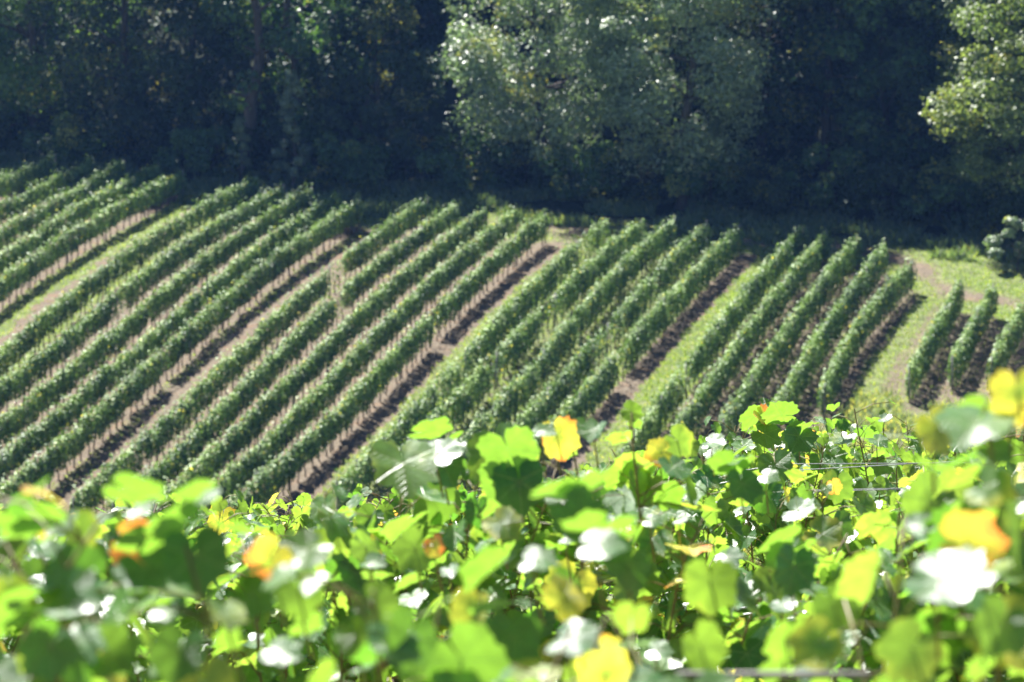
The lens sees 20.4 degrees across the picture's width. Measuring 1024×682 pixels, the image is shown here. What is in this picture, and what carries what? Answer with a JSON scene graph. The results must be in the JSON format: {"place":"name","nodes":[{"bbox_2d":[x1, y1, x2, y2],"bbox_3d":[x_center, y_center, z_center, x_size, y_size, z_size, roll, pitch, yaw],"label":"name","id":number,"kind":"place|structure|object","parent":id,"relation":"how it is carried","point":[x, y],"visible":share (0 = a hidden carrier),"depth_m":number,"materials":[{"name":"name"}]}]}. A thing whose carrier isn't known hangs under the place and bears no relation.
{"place":"outdoors","nodes":[
{"label":"outdoors","id":0,"kind":"place"},
{"bbox_2d":[0,0,1023,681],"bbox_3d":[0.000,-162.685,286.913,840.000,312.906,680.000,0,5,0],"label":"hillside","id":1,"kind":"structure","parent":0,"point":[380,416],"depth_m":156.53,"materials":[{"name":"green plant"}]},
{"bbox_2d":[6,557,12,647],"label":"grapevine","id":2,"kind":"object","parent":1,"relation":"on","point":[11,562],"depth_m":12.35,"materials":[{"name":"green plant"}]},
{"bbox_2d":[0,0,49,100],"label":"broadleaf tree","id":3,"kind":"object","parent":1,"relation":"on","point":[22,24],"visible":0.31,"depth_m":202.21,"materials":[{"name":"green plant"}]},
{"bbox_2d":[0,150,56,202],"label":"vine row","id":4,"kind":"object","parent":1,"relation":"on","point":[17,177],"visible":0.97,"depth_m":185.01,"materials":[{"name":"green plant"}]},
{"bbox_2d":[0,100,68,151],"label":"bush","id":5,"kind":"object","parent":1,"relation":"on","point":[10,137],"visible":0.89,"depth_m":196.66,"materials":[{"name":"green plant"}]},
{"bbox_2d":[0,153,96,226],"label":"vine row","id":6,"kind":"object","parent":1,"relation":"on","point":[71,178],"visible":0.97,"depth_m":181.13,"materials":[{"name":"green plant"}]},
{"bbox_2d":[0,494,106,654],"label":"grapevine","id":7,"kind":"object","parent":1,"relation":"on","point":[6,635],"visible":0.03,"depth_m":9.50,"materials":[{"name":"green plant"}]},
{"bbox_2d":[0,159,125,252],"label":"vine row","id":8,"kind":"object","parent":1,"relation":"on","point":[83,191],"visible":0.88,"depth_m":176.49,"materials":[{"name":"green plant"}]},
{"bbox_2d":[19,110,125,161],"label":"bush","id":9,"kind":"object","parent":1,"relation":"on","point":[61,129],"visible":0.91,"depth_m":193.06,"materials":[{"name":"green plant"}]},
{"bbox_2d":[0,0,153,141],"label":"broadleaf tree","id":10,"kind":"object","parent":1,"relation":"on","point":[35,91],"visible":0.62,"depth_m":197.43,"materials":[{"name":"green plant"}]},
{"bbox_2d":[0,158,161,276],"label":"vine row","id":11,"kind":"object","parent":1,"relation":"on","point":[26,245],"visible":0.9,"depth_m":173.90,"materials":[{"name":"green plant"}]},
{"bbox_2d":[0,492,183,681],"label":"grapevine","id":12,"kind":"object","parent":1,"relation":"on","point":[146,622],"visible":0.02,"depth_m":7.36,"materials":[{"name":"green plant"}]},
{"bbox_2d":[0,169,186,308],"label":"vine row","id":13,"kind":"object","parent":1,"relation":"on","point":[53,252],"visible":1,"depth_m":170.18,"materials":[{"name":"green plant"}]},
{"bbox_2d":[0,472,210,681],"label":"grapevine","id":14,"kind":"object","parent":1,"relation":"on","point":[49,650],"visible":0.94,"depth_m":2.84,"materials":[{"name":"green plant"}]},
{"bbox_2d":[18,0,217,148],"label":"broadleaf tree","id":15,"kind":"object","parent":1,"relation":"on","point":[124,49],"visible":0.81,"depth_m":194.27,"materials":[{"name":"green plant"}]},
{"bbox_2d":[0,171,259,378],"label":"vine row","id":16,"kind":"object","parent":1,"relation":"on","point":[43,323],"visible":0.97,"depth_m":161.41,"materials":[{"name":"green plant"}]},
{"bbox_2d":[0,181,284,416],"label":"vine row","id":17,"kind":"object","parent":1,"relation":"on","point":[99,315],"visible":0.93,"depth_m":156.24,"materials":[{"name":"green plant"}]},
{"bbox_2d":[96,104,203,162],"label":"bush","id":18,"kind":"object","parent":1,"relation":"on","point":[131,124],"visible":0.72,"depth_m":192.78,"materials":[{"name":"green plant"}]},
{"bbox_2d":[0,182,314,448],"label":"vine row","id":19,"kind":"object","parent":1,"relation":"on","point":[138,319],"visible":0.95,"depth_m":151.50,"materials":[{"name":"green plant"}]},
{"bbox_2d":[0,501,327,681],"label":"grapevine","id":20,"kind":"object","parent":1,"relation":"on","point":[33,566],"visible":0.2,"depth_m":5.31,"materials":[{"name":"green plant"}]},
{"bbox_2d":[0,188,342,489],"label":"vine row","id":21,"kind":"object","parent":1,"relation":"on","point":[53,424],"visible":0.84,"depth_m":145.69,"materials":[{"name":"green plant"}]},
{"bbox_2d":[0,194,362,511],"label":"vine row","id":22,"kind":"object","parent":1,"relation":"on","point":[106,413],"visible":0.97,"depth_m":144.49,"materials":[{"name":"green plant"}]},
{"bbox_2d":[109,0,266,154],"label":"broadleaf tree","id":23,"kind":"object","parent":1,"relation":"on","point":[190,85],"visible":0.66,"depth_m":193.06,"materials":[{"name":"green plant"}]},
{"bbox_2d":[152,123,267,177],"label":"bush","id":24,"kind":"object","parent":1,"relation":"on","point":[206,138],"visible":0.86,"depth_m":189.20,"materials":[{"name":"green plant"}]},
{"bbox_2d":[223,115,254,184],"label":"sapling","id":25,"kind":"object","parent":1,"relation":"on","point":[238,125],"visible":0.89,"depth_m":186.67,"materials":[{"name":"green plant"}]},
{"bbox_2d":[69,192,432,514],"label":"vine row","id":26,"kind":"object","parent":1,"relation":"on","point":[166,427],"visible":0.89,"depth_m":142.51,"materials":[{"name":"green plant"}]},
{"bbox_2d":[223,0,279,177],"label":"tree trunk","id":27,"kind":"object","parent":1,"relation":"on","point":[250,116],"visible":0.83,"depth_m":189.38,"materials":[{"name":"brown plant"}]},
{"bbox_2d":[113,487,410,678],"bbox_3d":[-0.861,1.441,9.679,1.226,1.980,0.544,0,5,0],"label":"grapevine","id":28,"kind":"object","parent":1,"relation":"on","point":[281,525],"visible":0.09,"depth_m":9.56,"materials":[{"name":"green plant"}]},
{"bbox_2d":[143,483,387,650],"bbox_3d":[-1.088,1.610,12.325,1.146,1.994,0.651,0,5,0],"label":"grapevine","id":29,"kind":"object","parent":1,"relation":"on","point":[292,518],"visible":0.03,"depth_m":12.27,"materials":[{"name":"green plant"}]},
{"bbox_2d":[224,116,318,173],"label":"bush","id":30,"kind":"object","parent":1,"relation":"on","point":[274,121],"visible":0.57,"depth_m":189.58,"materials":[{"name":"green plant"}]},
{"bbox_2d":[105,200,459,511],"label":"vine row","id":31,"kind":"object","parent":1,"relation":"on","point":[247,390],"visible":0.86,"depth_m":144.56,"materials":[{"name":"green plant"}]},
{"bbox_2d":[196,0,392,161],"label":"broadleaf tree","id":32,"kind":"object","parent":1,"relation":"on","point":[308,129],"visible":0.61,"depth_m":190.59,"materials":[{"name":"green plant"}]},
{"bbox_2d":[269,69,321,191],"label":"sapling","id":33,"kind":"object","parent":1,"relation":"on","point":[295,89],"visible":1,"depth_m":185.15,"materials":[{"name":"green plant"}]},
{"bbox_2d":[151,206,487,513],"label":"vine row","id":34,"kind":"object","parent":1,"relation":"on","point":[209,461],"visible":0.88,"depth_m":143.03,"materials":[{"name":"green plant"}]},
{"bbox_2d":[301,131,396,188],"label":"bush","id":35,"kind":"object","parent":1,"relation":"on","point":[358,168],"visible":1,"depth_m":185.13,"materials":[{"name":"green plant"}]},
{"bbox_2d":[185,205,520,534],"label":"vine row","id":36,"kind":"object","parent":1,"relation":"on","point":[361,354],"visible":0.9,"depth_m":143.31,"materials":[{"name":"green plant"}]},
{"bbox_2d":[334,32,377,163],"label":"sapling","id":37,"kind":"object","parent":1,"relation":"on","point":[358,133],"visible":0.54,"depth_m":189.04,"materials":[{"name":"green plant"}]},
{"bbox_2d":[144,475,576,681],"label":"grapevine","id":38,"kind":"object","parent":1,"relation":"on","point":[383,513],"visible":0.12,"depth_m":7.37,"materials":[{"name":"green plant"}]},
{"bbox_2d":[284,0,449,168],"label":"broadleaf tree","id":39,"kind":"object","parent":1,"relation":"on","point":[421,70],"visible":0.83,"depth_m":188.24,"materials":[{"name":"green plant"}]},
{"bbox_2d":[222,208,548,523],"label":"vine row","id":40,"kind":"object","parent":1,"relation":"on","point":[329,426],"visible":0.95,"depth_m":140.80,"materials":[{"name":"green plant"}]},
{"bbox_2d":[349,116,453,179],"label":"bush","id":41,"kind":"object","parent":1,"relation":"on","point":[404,144],"visible":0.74,"depth_m":187.66,"materials":[{"name":"green plant"}]},
{"bbox_2d":[382,520,447,681],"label":"grapevine","id":42,"kind":"object","parent":1,"relation":"on","point":[395,679],"visible":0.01,"depth_m":15.27,"materials":[{"name":"green plant"}]},
{"bbox_2d":[360,0,499,75],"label":"broadleaf tree","id":43,"kind":"object","parent":1,"relation":"on","point":[431,33],"visible":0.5,"depth_m":200.34,"materials":[{"name":"green plant"}]},
{"bbox_2d":[408,127,521,189],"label":"bush","id":44,"kind":"object","parent":1,"relation":"on","point":[448,173],"visible":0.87,"depth_m":185.45,"materials":[{"name":"green plant"}]},
{"bbox_2d":[331,215,611,509],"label":"vine row","id":45,"kind":"object","parent":1,"relation":"on","point":[485,344],"visible":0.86,"depth_m":145.95,"materials":[{"name":"green plant"}]},
{"bbox_2d":[349,457,620,620],"bbox_3d":[-0.148,1.556,12.311,1.396,2.120,0.582,0,5,0],"label":"grapevine","id":46,"kind":"object","parent":1,"relation":"on","point":[584,467],"visible":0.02,"depth_m":12.29,"materials":[{"name":"green plant"}]},
{"bbox_2d":[0,146,1023,262],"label":"undergrowth","id":47,"kind":"object","parent":1,"relation":"on","point":[965,240],"visible":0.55,"depth_m":179.67,"materials":[{"name":"green plant"}]},
{"bbox_2d":[0,190,1023,536],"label":"grass","id":48,"kind":"structure","parent":1,"relation":"on","point":[702,322],"depth_m":156.13,"materials":[{"name":"green plant"}]},
{"bbox_2d":[399,218,646,459],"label":"vine row","id":49,"kind":"object","parent":1,"relation":"on","point":[630,235],"visible":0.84,"depth_m":148.93,"materials":[{"name":"green plant"}]},
{"bbox_2d":[205,399,847,681],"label":"grapevine","id":50,"kind":"object","parent":1,"relation":"on","point":[504,467],"visible":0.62,"depth_m":5.34,"materials":[{"name":"green plant"}]},
{"bbox_2d":[469,137,585,189],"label":"bush","id":51,"kind":"object","parent":1,"relation":"on","point":[519,150],"visible":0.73,"depth_m":185.01,"materials":[{"name":"green plant"}]},
{"bbox_2d":[432,0,656,175],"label":"broadleaf tree","id":52,"kind":"object","parent":1,"relation":"on","point":[484,63],"visible":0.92,"depth_m":184.38,"materials":[{"name":"green plant"}]},
{"bbox_2d":[102,470,993,681],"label":"grapevine","id":53,"kind":"object","parent":1,"relation":"on","point":[493,649],"visible":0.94,"depth_m":3.02,"materials":[{"name":"green plant"}]},
{"bbox_2d":[676,671,869,678],"bbox_3d":[0.270,0.345,2.941,0.200,0.008,0.008,0,5,0],"label":"pipe","id":54,"kind":"object","parent":53,"relation":"on","point":[790,674],"visible":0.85,"depth_m":2.94,"materials":[{"name":"grey metal"}]},
{"bbox_2d":[410,452,702,635],"bbox_3d":[0.104,1.390,9.697,1.058,2.080,0.646,4,6,35],"label":"grapevine","id":55,"kind":"object","parent":1,"relation":"on","point":[509,593],"visible":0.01,"depth_m":9.63,"materials":[{"name":"green plant"}]},
{"bbox_2d":[443,215,676,489],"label":"vine row","id":56,"kind":"object","parent":1,"relation":"on","point":[561,346],"visible":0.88,"depth_m":148.76,"materials":[{"name":"green plant"}]},
{"bbox_2d":[534,138,631,198],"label":"bush","id":57,"kind":"object","parent":1,"relation":"on","point":[583,173],"visible":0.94,"depth_m":182.26,"materials":[{"name":"green plant"}]},
{"bbox_2d":[467,218,710,499],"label":"vine row","id":58,"kind":"object","parent":1,"relation":"on","point":[688,251],"visible":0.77,"depth_m":149.91,"materials":[{"name":"green plant"}]},
{"bbox_2d":[527,0,676,80],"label":"broadleaf tree","id":59,"kind":"object","parent":1,"relation":"on","point":[570,16],"visible":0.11,"depth_m":198.50,"materials":[{"name":"green plant"}]},
{"bbox_2d":[532,221,743,468],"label":"vine row","id":60,"kind":"object","parent":1,"relation":"on","point":[686,289],"visible":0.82,"depth_m":149.26,"materials":[{"name":"green plant"}]},
{"bbox_2d":[593,149,699,200],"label":"bush","id":61,"kind":"object","parent":1,"relation":"on","point":[640,191],"visible":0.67,"depth_m":181.65,"materials":[{"name":"green plant"}]},
{"bbox_2d":[608,488,728,656],"bbox_3d":[0.562,1.751,15.352,1.279,2.093,0.549,-1,5,-10],"label":"grapevine","id":62,"kind":"object","parent":1,"relation":"on","point":[638,648],"depth_m":15.18,"materials":[{"name":"green plant"}]},
{"bbox_2d":[471,433,881,681],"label":"grapevine","id":63,"kind":"object","parent":1,"relation":"on","point":[800,504],"visible":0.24,"depth_m":7.41,"materials":[{"name":"green plant"}]},
{"bbox_2d":[582,0,785,209],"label":"broadleaf tree","id":64,"kind":"object","parent":1,"relation":"on","point":[737,93],"visible":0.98,"depth_m":179.37,"materials":[{"name":"green plant"}]},
{"bbox_2d":[657,141,750,204],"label":"bush","id":65,"kind":"object","parent":1,"relation":"on","point":[696,187],"visible":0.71,"depth_m":179.79,"materials":[{"name":"green plant"}]},
{"bbox_2d":[615,225,807,457],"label":"vine row","id":66,"kind":"object","parent":1,"relation":"on","point":[787,254],"visible":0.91,"depth_m":147.59,"materials":[{"name":"green plant"}]},
{"bbox_2d":[669,225,832,456],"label":"vine row","id":67,"kind":"object","parent":1,"relation":"on","point":[737,352],"visible":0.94,"depth_m":148.06,"materials":[{"name":"green plant"}]},
{"bbox_2d":[664,0,843,175],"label":"broadleaf tree","id":68,"kind":"object","parent":1,"relation":"on","point":[763,133],"visible":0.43,"depth_m":183.95,"materials":[{"name":"green plant"}]},
{"bbox_2d":[595,395,940,638],"bbox_3d":[0.980,1.284,9.670,1.020,2.324,1.213,-3,6,-29],"label":"grapevine","id":69,"kind":"object","parent":1,"relation":"on","point":[797,439],"visible":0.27,"depth_m":9.54,"materials":[{"name":"green plant"}]},
{"bbox_2d":[652,413,903,639],"bbox_3d":[1.128,1.458,12.510,1.245,2.305,0.706,0,5,0],"label":"grapevine","id":70,"kind":"object","parent":1,"relation":"on","point":[817,444],"visible":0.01,"depth_m":12.37,"materials":[{"name":"green plant"}]},
{"bbox_2d":[718,233,862,442],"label":"vine row","id":71,"kind":"object","parent":1,"relation":"on","point":[780,344],"visible":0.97,"depth_m":147.69,"materials":[{"name":"green plant"}]},
{"bbox_2d":[757,0,855,141],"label":"broadleaf tree","id":72,"kind":"object","parent":1,"relation":"on","point":[811,138],"visible":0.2,"depth_m":189.54,"materials":[{"name":"green plant"}]},
{"bbox_2d":[700,459,922,568],"bbox_3d":[1.595,1.672,15.300,1.216,2.284,0.591,0,5,0],"label":"grapevine","id":73,"kind":"object","parent":1,"relation":"on","point":[890,479],"visible":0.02,"depth_m":15.16,"materials":[{"name":"green plant"}]},
{"bbox_2d":[733,0,922,175],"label":"broadleaf tree","id":74,"kind":"object","parent":1,"relation":"on","point":[801,106],"visible":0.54,"depth_m":183.80,"materials":[{"name":"green plant"}]},
{"bbox_2d":[771,238,888,432],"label":"vine row","id":75,"kind":"object","parent":1,"relation":"on","point":[813,356],"visible":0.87,"depth_m":149.37,"materials":[{"name":"green plant"}]},
{"bbox_2d":[774,141,891,210],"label":"bush","id":76,"kind":"object","parent":1,"relation":"on","point":[846,155],"visible":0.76,"depth_m":178.36,"materials":[{"name":"green plant"}]},
{"bbox_2d":[716,461,950,502],"bbox_3d":[1.610,1.400,9.185,2.035,2.154,0.099,0,5,0],"label":"trellis","id":77,"kind":"object","parent":1,"relation":"on","point":[856,466],"visible":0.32,"depth_m":9.07,"materials":[{"name":"metal"}]},
{"bbox_2d":[699,384,990,564],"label":"weeds","id":78,"kind":"object","parent":1,"relation":"on","point":[890,423],"visible":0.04,"depth_m":137.95,"materials":[{"name":"green plant"}]},
{"bbox_2d":[816,258,916,419],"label":"vine row","id":79,"kind":"object","parent":1,"relation":"on","point":[853,340],"visible":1,"depth_m":148.69,"materials":[{"name":"green plant"}]},
{"bbox_2d":[786,0,986,188],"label":"broadleaf tree","id":80,"kind":"object","parent":1,"relation":"on","point":[870,149],"visible":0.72,"depth_m":180.28,"materials":[{"name":"green plant"}]},
{"bbox_2d":[758,452,1023,681],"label":"grapevine","id":81,"kind":"object","parent":1,"relation":"on","point":[918,496],"visible":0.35,"depth_m":5.42,"materials":[{"name":"green plant"}]},
{"bbox_2d":[831,409,986,510],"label":"grapevine","id":82,"kind":"object","parent":1,"relation":"on","point":[937,455],"visible":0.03,"depth_m":12.51,"materials":[{"name":"green plant"}]},
{"bbox_2d":[812,369,1023,681],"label":"grapevine","id":83,"kind":"object","parent":1,"relation":"on","point":[969,542],"visible":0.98,"depth_m":2.98,"materials":[{"name":"green plant"}]},
{"bbox_2d":[831,424,1023,681],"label":"grapevine","id":84,"kind":"object","parent":1,"relation":"on","point":[892,498],"visible":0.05,"depth_m":7.52,"materials":[{"name":"green plant"}]},
{"bbox_2d":[904,275,964,403],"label":"vine row","id":85,"kind":"object","parent":1,"relation":"on","point":[943,320],"visible":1,"depth_m":146.65,"materials":[{"name":"green plant"}]},
{"bbox_2d":[850,0,1023,186],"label":"broadleaf tree","id":86,"kind":"object","parent":1,"relation":"on","point":[911,114],"visible":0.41,"depth_m":178.16,"materials":[{"name":"green plant"}]},
{"bbox_2d":[918,439,985,468],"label":"grapevine","id":87,"kind":"object","parent":1,"relation":"on","point":[926,455],"depth_m":15.21,"materials":[{"name":"green plant"}]},
{"bbox_2d":[908,428,1022,674],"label":"grapevine","id":88,"kind":"object","parent":1,"relation":"on","point":[954,447],"visible":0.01,"depth_m":9.77,"materials":[{"name":"green plant"}]},
{"bbox_2d":[916,0,1023,229],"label":"broadleaf tree","id":89,"kind":"object","parent":1,"relation":"on","point":[974,164],"visible":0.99,"depth_m":171.26,"materials":[{"name":"green plant"}]},
{"bbox_2d":[947,282,999,393],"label":"vine row","id":90,"kind":"object","parent":1,"relation":"on","point":[971,337],"visible":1,"depth_m":147.46,"materials":[{"name":"green plant"}]},
{"bbox_2d":[963,1,1023,105],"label":"broadleaf tree","id":91,"kind":"object","parent":1,"relation":"on","point":[993,52],"visible":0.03,"depth_m":183.18,"materials":[{"name":"green plant"}]},
{"bbox_2d":[966,181,1023,245],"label":"bush","id":92,"kind":"object","parent":1,"relation":"on","point":[1010,200],"visible":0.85,"depth_m":170.65,"materials":[{"name":"green plant"}]},
{"bbox_2d":[982,216,1023,272],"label":"shrub","id":93,"kind":"object","parent":1,"relation":"on","point":[993,240],"visible":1,"depth_m":165.52,"materials":[{"name":"green plant"}]},
{"bbox_2d":[985,296,1023,393],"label":"vine row","id":94,"kind":"object","parent":1,"relation":"on","point":[1009,342],"visible":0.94,"depth_m":145.72,"materials":[{"name":"green plant"}]}
]}

